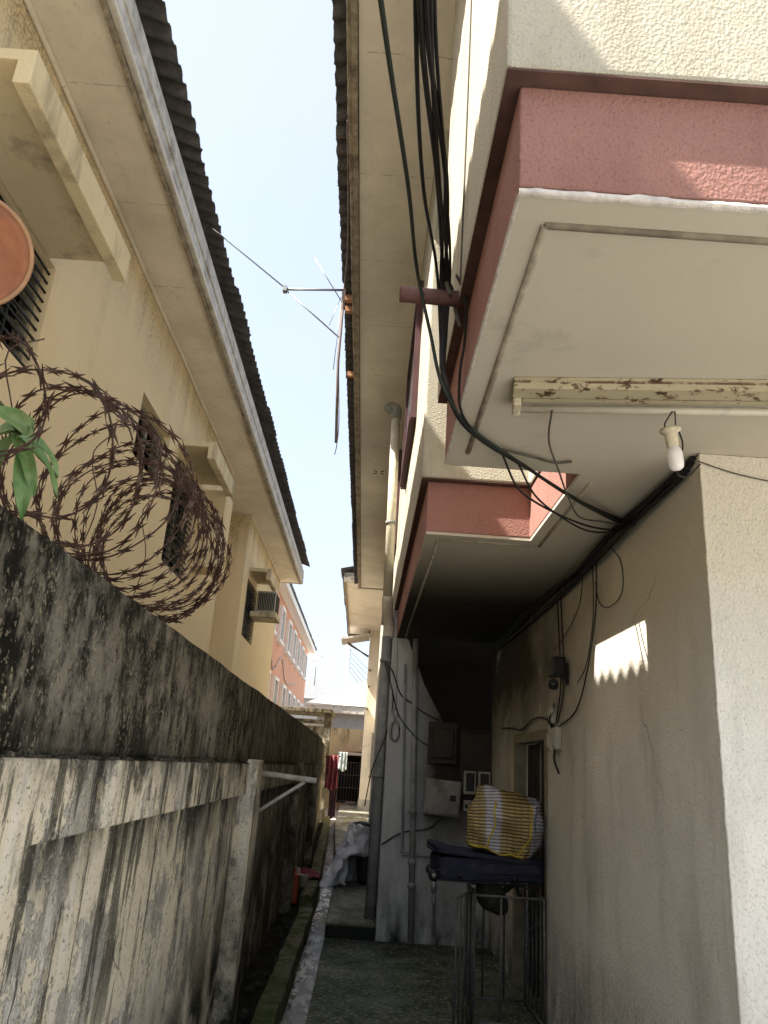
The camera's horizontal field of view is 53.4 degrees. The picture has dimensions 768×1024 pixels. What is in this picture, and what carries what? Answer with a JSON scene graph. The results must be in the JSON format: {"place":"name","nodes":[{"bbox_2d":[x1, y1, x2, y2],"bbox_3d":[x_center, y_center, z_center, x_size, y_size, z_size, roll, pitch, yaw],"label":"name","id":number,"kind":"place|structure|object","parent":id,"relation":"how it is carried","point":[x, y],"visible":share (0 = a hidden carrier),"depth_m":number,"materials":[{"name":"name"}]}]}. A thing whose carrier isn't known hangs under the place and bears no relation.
{"place":"outdoors","nodes":[
{"label":"outdoors","id":0,"kind":"place"},
{"bbox_2d":[0,0,309,697],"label":"house","id":1,"kind":"structure","parent":0,"point":[129,294],"depth_m":6.60,"materials":[{"name":"paint"}]},
{"bbox_2d":[0,200,33,304],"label":"satellite dish","id":2,"kind":"object","parent":1,"relation":"attached to","point":[16,256],"visible":1,"depth_m":3.11,"materials":[{"name":"metal"}]},
{"bbox_2d":[0,195,49,368],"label":"window","id":3,"kind":"structure","parent":1,"relation":"in","point":[8,311],"depth_m":5.34,"materials":[{"name":"paint"}]},
{"bbox_2d":[133,404,162,482],"bbox_3d":[-2.637,-0.734,8.230,0.140,0.680,1.150,4,-19,0],"label":"window","id":4,"kind":"structure","parent":1,"relation":"in","point":[143,436],"depth_m":8.51,"materials":[{"name":"paint"}]},
{"bbox_2d":[161,462,191,579],"bbox_3d":[-2.680,0.116,9.637,0.190,1.320,1.260,4,-19,0],"label":"window","id":5,"kind":"structure","parent":1,"relation":"in","point":[168,551],"depth_m":9.67,"materials":[{"name":"paint"}]},
{"bbox_2d":[241,583,255,643],"bbox_3d":[-2.819,2.037,15.499,0.130,1.130,1.400,4,-19,0],"label":"window","id":6,"kind":"structure","parent":1,"relation":"in","point":[250,591],"depth_m":15.60,"materials":[{"name":"paint"}]},
{"bbox_2d":[250,591,279,623],"bbox_3d":[-2.451,1.974,15.900,0.538,0.550,0.700,4,-19,0],"label":"air conditioner","id":7,"kind":"object","parent":1,"relation":"attached to","point":[267,607],"visible":1,"depth_m":15.66,"materials":[{"name":"metal"}]},
{"bbox_2d":[239,1008,248,1020],"bbox_3d":[-0.923,3.317,5.042,0.059,0.070,0.076,4,-19,0],"label":"stone","id":8,"kind":"object","parent":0,"point":[244,1014],"visible":1,"depth_m":5.02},
{"bbox_2d":[254,980,261,989],"bbox_3d":[-0.934,3.518,5.675,0.057,0.066,0.060,4,-19,0],"label":"stone","id":9,"kind":"object","parent":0,"point":[258,985],"visible":1,"depth_m":5.66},
{"bbox_2d":[163,0,369,693],"label":"sky","id":10,"kind":"structure","parent":0,"point":[259,75],"materials":[{"name":"blue"}]},
{"bbox_2d":[236,822,323,1023],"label":"soil","id":11,"kind":"structure","parent":0,"point":[261,964],"depth_m":6.47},
{"bbox_2d":[273,956,278,963],"bbox_3d":[-0.915,3.793,6.461,0.045,0.060,0.061,4,-19,0],"label":"stone","id":12,"kind":"object","parent":11,"relation":"on","point":[275,959],"visible":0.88,"depth_m":6.45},
{"bbox_2d":[291,866,300,904],"bbox_3d":[-1.105,4.553,9.342,0.140,0.416,0.260,4,-19,0],"label":"jerrycan","id":13,"kind":"object","parent":11,"relation":"on","point":[295,893],"visible":0.68,"depth_m":9.23,"materials":[{"name":"red plastic"}]},
{"bbox_2d":[279,825,333,1023],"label":"gully","id":14,"kind":"object","parent":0,"point":[297,1007],"visible":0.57,"depth_m":6.69,"materials":[{"name":"concrete"}]},
{"bbox_2d":[289,807,338,995],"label":"ground","id":15,"kind":"structure","parent":0,"point":[332,820],"depth_m":21.71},
{"bbox_2d":[0,505,326,1023],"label":"boundary wall","id":16,"kind":"structure","parent":15,"relation":"on","point":[151,857],"depth_m":2.61,"materials":[{"name":"concrete"}]},
{"bbox_2d":[0,401,58,520],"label":"plant","id":17,"kind":"object","parent":16,"relation":"on","point":[19,424],"visible":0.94,"depth_m":1.60,"materials":[{"name":"green plant"}]},
{"bbox_2d":[0,332,232,623],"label":"razor wire","id":18,"kind":"object","parent":16,"relation":"on","point":[111,406],"visible":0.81,"depth_m":2.43,"materials":[{"name":"metal"}]},
{"bbox_2d":[258,771,316,812],"bbox_3d":[-0.752,2.118,5.704,0.479,0.340,0.042,4,-19,0],"label":"pole bracket","id":19,"kind":"object","parent":16,"relation":"attached to","point":[302,779],"visible":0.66,"depth_m":5.73,"materials":[{"name":"metal"}]},
{"bbox_3d":[-1.446,6.698,20.924,0.542,0.066,0.036,4,-19,0],"label":"clothes rail","id":20,"kind":"object","parent":16,"relation":"attached to","visible":0},
{"bbox_2d":[324,755,338,790],"bbox_3d":[-1.427,7.097,20.741,0.341,0.921,0.108,4,-19,0],"label":"cloth","id":21,"kind":"object","parent":20,"relation":"hanging from","point":[331,773],"visible":1,"depth_m":20.73,"materials":[{"name":"fabric"}]},
{"bbox_2d":[327,775,337,818],"bbox_3d":[-1.387,7.689,20.702,0.201,1.180,0.091,4,-19,0],"label":"cloth","id":22,"kind":"object","parent":20,"relation":"hanging from","point":[332,803],"visible":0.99,"depth_m":20.63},
{"bbox_2d":[250,906,312,1023],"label":"kerb","id":23,"kind":"structure","parent":15,"relation":"on","point":[271,1005],"depth_m":5.79,"materials":[{"name":"concrete"}]},
{"bbox_2d":[267,583,316,717],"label":"house","id":24,"kind":"structure","parent":15,"relation":"on","point":[293,644],"depth_m":35.59,"materials":[{"name":"orange paint"}]},
{"bbox_2d":[267,670,270,697],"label":"window","id":25,"kind":"structure","parent":24,"relation":"in","point":[270,670],"depth_m":28.96,"materials":[{"name":"white glass"}]},
{"bbox_2d":[270,676,278,703],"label":"window","id":26,"kind":"structure","parent":24,"relation":"in","point":[275,680],"depth_m":30.76,"materials":[{"name":"white glass"}]},
{"bbox_2d":[276,605,286,646],"bbox_3d":[-4.298,4.796,32.126,0.190,1.520,1.500,4,-19,0],"label":"window","id":27,"kind":"structure","parent":24,"relation":"in","point":[282,611],"depth_m":31.68,"materials":[{"name":"white glass"}]},
{"bbox_2d":[278,684,285,705],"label":"window","id":28,"kind":"structure","parent":24,"relation":"in","point":[282,692],"depth_m":33.77,"materials":[{"name":"white glass"}]},
{"bbox_2d":[283,619,292,656],"bbox_3d":[-4.387,5.809,35.161,0.190,1.520,1.500,4,-19,0],"label":"window","id":29,"kind":"structure","parent":24,"relation":"in","point":[289,625],"depth_m":34.67,"materials":[{"name":"white glass"}]},
{"bbox_2d":[285,689,290,705],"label":"window","id":30,"kind":"structure","parent":24,"relation":"in","point":[288,693],"depth_m":36.26,"materials":[{"name":"white glass"}]},
{"bbox_2d":[289,629,296,663],"bbox_3d":[-4.459,6.631,37.626,0.190,1.520,1.500,4,-19,0],"label":"window","id":31,"kind":"structure","parent":24,"relation":"in","point":[294,634],"depth_m":37.17,"materials":[{"name":"white glass"}]},
{"bbox_2d":[290,694,295,716],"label":"window","id":32,"kind":"structure","parent":24,"relation":"in","point":[293,697],"depth_m":38.78,"materials":[{"name":"white glass"}]},
{"bbox_2d":[293,637,300,669],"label":"window","id":33,"kind":"structure","parent":24,"relation":"in","point":[298,644],"depth_m":39.62,"materials":[{"name":"white glass"}]},
{"bbox_2d":[294,699,299,717],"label":"window","id":34,"kind":"structure","parent":24,"relation":"in","point":[297,702],"depth_m":41.38,"materials":[{"name":"white glass"}]},
{"bbox_2d":[298,645,304,675],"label":"window","id":35,"kind":"structure","parent":24,"relation":"in","point":[302,650],"depth_m":42.27,"materials":[{"name":"white glass"}]},
{"bbox_2d":[301,652,307,680],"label":"window","id":36,"kind":"structure","parent":24,"relation":"in","point":[303,677],"depth_m":44.76,"materials":[{"name":"white glass"}]},
{"bbox_2d":[280,706,334,822],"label":"outbuilding","id":37,"kind":"structure","parent":15,"relation":"on","point":[321,729],"depth_m":23.61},
{"bbox_2d":[299,816,329,913],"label":"kerb","id":38,"kind":"structure","parent":15,"relation":"on","point":[309,895],"depth_m":10.95,"materials":[{"name":"concrete"}]},
{"bbox_2d":[299,874,308,886],"bbox_3d":[-0.965,4.423,9.168,0.120,0.130,0.120,4,-19,0],"label":"plastic tub","id":39,"kind":"object","parent":38,"relation":"on","point":[303,880],"visible":1,"depth_m":9.13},
{"bbox_2d":[300,867,320,878],"bbox_3d":[-1.004,4.767,10.087,0.346,0.132,0.404,4,-19,0],"label":"rag","id":40,"kind":"object","parent":38,"relation":"on","point":[311,872],"visible":0.62,"depth_m":9.99,"materials":[{"name":"red fabric"}]},
{"bbox_2d":[302,676,328,718],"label":"house","id":41,"kind":"structure","parent":15,"relation":"on","point":[313,692],"depth_m":65.10,"materials":[{"name":"paint"}]},
{"bbox_2d":[306,681,366,788],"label":"house","id":42,"kind":"structure","parent":15,"relation":"on","point":[347,705],"depth_m":48.95,"materials":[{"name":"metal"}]},
{"bbox_2d":[310,655,322,685],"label":"satellite dish","id":43,"kind":"object","parent":42,"relation":"attached to","point":[316,661],"visible":0.98,"depth_m":58.27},
{"bbox_2d":[326,728,362,807],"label":"boundary wall","id":44,"kind":"structure","parent":15,"relation":"on","point":[349,739],"depth_m":33.02,"materials":[{"name":"paint"}]},
{"bbox_2d":[344,645,367,688],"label":"utility pole","id":45,"kind":"object","parent":15,"relation":"on","point":[347,663],"visible":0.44,"depth_m":69.07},
{"bbox_2d":[332,0,767,1023],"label":"house","id":46,"kind":"structure","parent":15,"relation":"on","point":[614,202],"depth_m":3.34,"materials":[{"name":"yellow paint"}]},
{"bbox_2d":[212,228,345,442],"bbox_3d":[-1.133,-1.775,7.430,1.552,2.296,0.131,5,-19,-3],"label":"tv antenna","id":47,"kind":"object","parent":46,"relation":"attached to","point":[286,289],"visible":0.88,"depth_m":7.58,"materials":[{"name":"metal"}]},
{"bbox_2d":[333,298,341,369],"bbox_3d":[-0.452,-1.788,7.517,0.007,0.900,0.060,-1,-19,15],"label":"stay wire","id":48,"kind":"object","parent":47,"relation":"hanging from","point":[337,336],"visible":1,"depth_m":7.49,"materials":[{"name":"metal"}]},
{"bbox_2d":[334,291,342,454],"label":"electric cable","id":49,"kind":"object","parent":47,"relation":"hanging from","point":[338,421],"visible":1,"depth_m":7.11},
{"bbox_2d":[342,120,348,309],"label":"electric cable","id":50,"kind":"object","parent":46,"relation":"attached to","point":[348,212],"visible":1,"depth_m":6.50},
{"bbox_2d":[364,662,393,805],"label":"electric cable","id":51,"kind":"object","parent":46,"relation":"attached to","point":[381,745],"visible":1,"depth_m":8.21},
{"bbox_2d":[364,402,401,919],"bbox_3d":[-0.019,1.385,8.643,0.342,5.784,0.195,16,-22,-33],"label":"downpipe","id":52,"kind":"object","parent":46,"relation":"attached to","point":[393,410],"visible":0.98,"depth_m":8.54,"materials":[{"name":"plastic"}]},
{"bbox_2d":[389,640,399,742],"bbox_3d":[0.140,1.934,8.294,0.118,1.095,0.010,4,-19,0],"label":"wire coil","id":53,"kind":"object","parent":46,"relation":"attached to","point":[393,714],"visible":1,"depth_m":8.18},
{"bbox_2d":[394,449,401,557],"bbox_3d":[0.146,0.088,10.784,0.059,1.300,1.900,4,-19,0],"label":"side window","id":54,"kind":"structure","parent":46,"relation":"in","point":[400,450],"depth_m":9.91,"materials":[{"name":"grey glass"}]},
{"bbox_2d":[385,664,427,745],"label":"electric cable","id":55,"kind":"object","parent":46,"relation":"attached to","point":[397,711],"visible":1,"depth_m":8.21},
{"bbox_2d":[384,662,438,720],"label":"electric cable","id":56,"kind":"object","parent":46,"relation":"attached to","point":[402,695],"visible":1,"depth_m":8.28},
{"bbox_2d":[382,819,441,844],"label":"electric cable","id":57,"kind":"object","parent":46,"relation":"attached to","point":[409,831],"visible":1,"depth_m":7.86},
{"bbox_2d":[400,280,423,489],"bbox_3d":[0.252,-1.114,7.181,0.059,1.300,1.700,4,-19,0],"label":"side window","id":58,"kind":"structure","parent":46,"relation":"in","point":[414,359],"depth_m":6.61,"materials":[{"name":"brown glass"}]},
{"bbox_2d":[407,638,417,941],"bbox_3d":[0.306,2.817,7.987,0.160,2.982,0.078,4,-19,0],"label":"water pipe","id":59,"kind":"object","parent":46,"relation":"attached to","point":[411,858],"visible":1,"depth_m":7.91,"materials":[{"name":"plastic"}]},
{"bbox_2d":[400,664,436,935],"bbox_3d":[0.360,2.928,7.960,0.452,2.641,0.069,4,-19,0],"label":"water pipe","id":60,"kind":"object","parent":46,"relation":"attached to","point":[433,891],"visible":0.89,"depth_m":7.90,"materials":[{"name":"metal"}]},
{"bbox_2d":[399,286,469,307],"bbox_3d":[0.211,-0.839,2.983,0.301,0.066,0.061,5,-19,-3],"label":"pipe stub","id":61,"kind":"object","parent":46,"relation":"attached to","point":[432,296],"visible":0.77,"depth_m":2.96,"materials":[{"name":"metal"}]},
{"bbox_2d":[445,281,461,328],"bbox_3d":[0.275,-0.801,2.962,0.057,0.196,0.113,-4,-20,23],"label":"cable tie","id":62,"kind":"object","parent":61,"relation":"attached to","point":[455,310],"visible":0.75,"depth_m":2.94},
{"bbox_2d":[413,0,621,519],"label":"electric cable","id":63,"kind":"object","parent":61,"relation":"hanging from","point":[417,78],"visible":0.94,"depth_m":2.38,"materials":[{"name":"rubber"}]},
{"bbox_2d":[416,0,620,521],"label":"electric cable","id":64,"kind":"object","parent":61,"relation":"hanging from","point":[421,32],"visible":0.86,"depth_m":2.09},
{"bbox_2d":[429,0,617,521],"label":"electric cable","id":65,"kind":"object","parent":61,"relation":"attached to","point":[436,141],"visible":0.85,"depth_m":2.25,"materials":[{"name":"rubber"}]},
{"bbox_2d":[433,0,620,520],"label":"electric cable","id":66,"kind":"object","parent":61,"relation":"hanging from","point":[436,53],"visible":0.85,"depth_m":2.04,"materials":[{"name":"rubber"}]},
{"bbox_2d":[422,778,460,817],"bbox_3d":[0.598,2.954,7.897,0.386,0.367,0.177,4,-19,0],"label":"meter box","id":67,"kind":"object","parent":46,"relation":"attached to","point":[441,797],"visible":1,"depth_m":7.83,"materials":[{"name":"grey metal"}]},
{"bbox_2d":[427,722,457,764],"bbox_3d":[0.622,2.450,8.090,0.300,0.420,0.138,4,-19,0],"label":"fuse board","id":68,"kind":"object","parent":46,"relation":"attached to","point":[442,743],"visible":1,"depth_m":8.04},
{"bbox_2d":[459,0,471,284],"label":"electric cable","id":69,"kind":"object","parent":46,"relation":"attached to","point":[465,144],"visible":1,"depth_m":3.07,"materials":[{"name":"rubber"}]},
{"bbox_2d":[463,800,472,810],"bbox_3d":[0.947,3.051,7.920,0.250,0.105,0.098,4,-19,0],"label":"breaker box","id":70,"kind":"object","parent":46,"relation":"attached to","point":[466,803],"visible":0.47,"depth_m":7.89,"materials":[{"name":"white plastic"}]},
{"bbox_2d":[455,274,482,443],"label":"electric cable","id":71,"kind":"object","parent":46,"relation":"attached to","point":[461,362],"visible":0.91,"depth_m":2.96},
{"bbox_2d":[459,732,491,799],"bbox_3d":[0.963,2.667,8.023,0.330,0.670,0.146,4,-19,0],"label":"meter board","id":72,"kind":"object","parent":46,"relation":"attached to","point":[475,762],"visible":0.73,"depth_m":8.05,"materials":[{"name":"brown wood"}]},
{"bbox_2d":[425,0,531,468],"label":"electric cable","id":73,"kind":"object","parent":46,"relation":"attached to","point":[428,33],"visible":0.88,"depth_m":2.17,"materials":[{"name":"rubber"}]},
{"bbox_2d":[378,0,618,522],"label":"electric cable","id":74,"kind":"object","parent":46,"relation":"attached to","point":[381,5],"visible":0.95,"depth_m":2.38,"materials":[{"name":"rubber"}]},
{"bbox_2d":[423,0,618,521],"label":"electric cable","id":75,"kind":"object","parent":46,"relation":"attached to","point":[445,264],"visible":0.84,"depth_m":2.61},
{"bbox_2d":[502,717,552,730],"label":"electric cable","id":76,"kind":"object","parent":46,"relation":"attached to","point":[525,725],"visible":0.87,"depth_m":6.42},
{"bbox_2d":[527,744,541,1002],"bbox_3d":[1.255,2.885,6.277,0.040,1.865,0.530,4,-19,0],"label":"door","id":77,"kind":"structure","parent":46,"relation":"in","point":[533,750],"depth_m":6.29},
{"bbox_2d":[502,448,571,463],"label":"electric cable","id":78,"kind":"object","parent":46,"relation":"attached to","point":[533,457],"visible":0.94,"depth_m":3.43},
{"bbox_2d":[540,743,543,1003],"bbox_3d":[1.263,2.708,5.746,0.055,1.865,0.570,4,-19,0],"label":"door","id":79,"kind":"structure","parent":46,"relation":"in","point":[541,745],"depth_m":6.00,"materials":[{"name":"paint"}]},
{"bbox_2d":[546,703,560,773],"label":"cutout fuses","id":80,"kind":"object","parent":46,"relation":"attached to","point":[553,739],"visible":1,"depth_m":5.37,"materials":[{"name":"white plastic"}]},
{"bbox_2d":[547,656,568,689],"bbox_3d":[1.190,1.118,5.259,0.145,0.225,0.185,4,-19,0],"label":"electricity meter","id":81,"kind":"object","parent":46,"relation":"attached to","point":[557,666],"visible":1,"depth_m":5.20,"materials":[{"name":"black plastic"}]},
{"bbox_2d":[555,591,560,722],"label":"electric cable","id":82,"kind":"object","parent":46,"relation":"attached to","point":[559,655],"visible":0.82,"depth_m":5.46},
{"bbox_2d":[502,455,614,530],"bbox_3d":[0.859,-0.045,3.835,0.132,0.061,1.275,-11,-23,37],"label":"electric cable","id":83,"kind":"object","parent":46,"relation":"attached to","point":[521,491],"visible":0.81,"depth_m":3.81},
{"bbox_2d":[557,589,564,722],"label":"electric cable","id":84,"kind":"object","parent":46,"relation":"attached to","point":[563,655],"visible":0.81,"depth_m":5.37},
{"bbox_2d":[554,567,583,649],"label":"electric cable","id":85,"kind":"object","parent":46,"relation":"attached to","point":[575,614],"visible":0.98,"depth_m":5.06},
{"bbox_2d":[518,464,621,532],"bbox_3d":[0.919,-0.027,3.823,0.108,0.113,1.127,-12,-24,39],"label":"electric cable","id":86,"kind":"object","parent":46,"relation":"attached to","point":[544,504],"visible":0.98,"depth_m":3.83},
{"bbox_2d":[558,564,596,726],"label":"electric cable","id":87,"kind":"object","parent":46,"relation":"attached to","point":[571,716],"visible":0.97,"depth_m":4.67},
{"bbox_2d":[548,410,619,524],"bbox_3d":[0.909,-0.122,3.578,0.152,0.091,1.528,-5,-21,26],"label":"electric cable","id":88,"kind":"object","parent":46,"relation":"attached to","point":[549,443],"visible":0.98,"depth_m":3.42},
{"bbox_2d":[577,568,593,683],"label":"electric cable","id":89,"kind":"object","parent":46,"relation":"attached to","point":[592,627],"visible":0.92,"depth_m":4.70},
{"bbox_2d":[495,473,686,651],"bbox_3d":[1.257,0.668,5.793,0.050,0.096,5.061,4,-19,0],"label":"electric cable","id":90,"kind":"object","parent":46,"relation":"attached to","point":[664,493],"visible":0.98,"depth_m":4.33,"materials":[{"name":"rubber"}]},
{"bbox_2d":[495,470,689,649],"bbox_3d":[1.261,0.654,5.788,0.049,0.097,5.080,4,-19,0],"label":"electric cable","id":91,"kind":"object","parent":46,"relation":"attached to","point":[685,472],"visible":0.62,"depth_m":4.99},
{"bbox_2d":[495,465,690,648],"bbox_3d":[1.267,0.627,5.786,0.039,0.070,5.101,4,-19,0],"label":"electric cable","id":92,"kind":"object","parent":46,"relation":"attached to","point":[652,498],"visible":0.81,"depth_m":4.85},
{"bbox_2d":[495,461,694,646],"bbox_3d":[1.268,0.610,5.781,0.054,0.065,5.120,4,-19,0],"label":"electric cable","id":93,"kind":"object","parent":46,"relation":"attached to","point":[607,539],"visible":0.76,"depth_m":4.67,"materials":[{"name":"rubber"}]},
{"bbox_2d":[495,456,695,644],"bbox_3d":[1.266,0.592,5.777,0.056,0.068,5.140,4,-19,0],"label":"electric cable","id":94,"kind":"object","parent":46,"relation":"attached to","point":[691,458],"visible":0.62,"depth_m":4.46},
{"bbox_2d":[595,542,623,607],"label":"electric cable","id":95,"kind":"object","parent":46,"relation":"attached to","point":[622,583],"visible":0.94,"depth_m":4.21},
{"bbox_2d":[512,377,767,415],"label":"batten lamp","id":96,"kind":"object","parent":46,"relation":"attached to","point":[748,392],"visible":1,"depth_m":2.79,"materials":[{"name":"metal"}]},
{"bbox_2d":[659,411,700,477],"bbox_3d":[1.193,-0.204,3.019,0.079,0.220,0.490,-9,-23,34],"label":"light bulb","id":97,"kind":"object","parent":96,"relation":"hanging from","point":[674,457],"visible":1,"depth_m":2.85,"materials":[{"name":"white"}]},
{"bbox_2d":[698,461,767,481],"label":"electric cable","id":98,"kind":"object","parent":46,"relation":"attached to","point":[732,472],"visible":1,"depth_m":3.29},
{"bbox_2d":[324,802,374,940],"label":"raised path","id":99,"kind":"structure","parent":0,"point":[345,919],"depth_m":8.47,"materials":[{"name":"concrete"}]},
{"bbox_2d":[318,821,369,887],"bbox_3d":[-0.475,4.562,10.249,0.707,0.829,1.352,4,-19,0],"label":"tarpaulin","id":100,"kind":"object","parent":99,"relation":"on","point":[350,861],"visible":0.85,"depth_m":9.83,"materials":[{"name":"plastic"}]},
{"bbox_2d":[336,751,361,803],"bbox_3d":[-1.487,11.060,31.898,1.002,2.059,1.334,4,-19,0],"label":"lean to shed","id":101,"kind":"object","parent":99,"relation":"on","point":[356,757],"visible":0.58,"depth_m":32.37,"materials":[{"name":"metal"}]},
{"bbox_2d":[337,762,359,801],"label":"iron gate","id":102,"kind":"structure","parent":101,"relation":"attached to","point":[349,783],"depth_m":31.20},
{"bbox_2d":[341,566,382,810],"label":"house","id":103,"kind":"structure","parent":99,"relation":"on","point":[363,607],"depth_m":27.43,"materials":[{"name":"paint"}]},
{"bbox_2d":[341,633,369,656],"bbox_3d":[-1.082,5.072,28.965,1.064,0.802,1.400,4,-19,0],"label":"canopy","id":104,"kind":"object","parent":103,"relation":"attached to","point":[349,640],"visible":1,"depth_m":28.93,"materials":[{"name":"paint"}]},
{"bbox_2d":[368,733,373,777],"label":"window","id":105,"kind":"structure","parent":103,"relation":"in","point":[372,733],"depth_m":27.61,"materials":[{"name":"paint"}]},
{"bbox_2d":[306,938,542,1023],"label":"path","id":106,"kind":"structure","parent":0,"point":[366,982],"depth_m":5.95,"materials":[{"name":"concrete"}]},
{"bbox_2d":[452,888,474,1023],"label":"iron grille","id":107,"kind":"object","parent":106,"relation":"on","point":[469,1020],"visible":1,"depth_m":4.98,"materials":[{"name":"metal"}]},
{"bbox_2d":[464,883,545,1023],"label":"iron cage","id":108,"kind":"object","parent":106,"relation":"on","point":[540,898],"visible":0.77,"depth_m":5.47,"materials":[{"name":"metal"}]},
{"bbox_2d":[426,838,542,885],"bbox_3d":[0.726,2.578,5.627,0.828,0.256,0.540,4,-19,0],"label":"suitcase","id":109,"kind":"object","parent":108,"relation":"on","point":[451,863],"visible":0.94,"depth_m":5.39,"materials":[{"name":"blue fabric"}]},
{"bbox_2d":[465,784,543,859],"bbox_3d":[0.902,2.315,5.676,0.597,0.527,0.486,-3,-20,21],"label":"woven bag","id":110,"kind":"object","parent":109,"relation":"on","point":[502,822],"visible":0.98,"depth_m":5.51,"materials":[{"name":"plastic"}]},
{"bbox_2d":[475,882,524,915],"bbox_3d":[0.845,2.796,5.529,0.224,0.246,0.428,11,-20,-21],"label":"carrier bag","id":111,"kind":"object","parent":108,"relation":"hanging from","point":[492,905],"visible":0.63,"depth_m":5.56,"materials":[{"name":"plastic"}]},
{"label":"washing line","id":112,"kind":"object","parent":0,"visible":0},
{"bbox_2d":[338,752,347,771],"bbox_3d":[-1.234,7.463,22.787,0.259,0.570,0.090,4,-19,0],"label":"cloth","id":113,"kind":"object","parent":112,"relation":"hanging from","point":[342,764],"visible":0.97,"depth_m":22.79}
]}

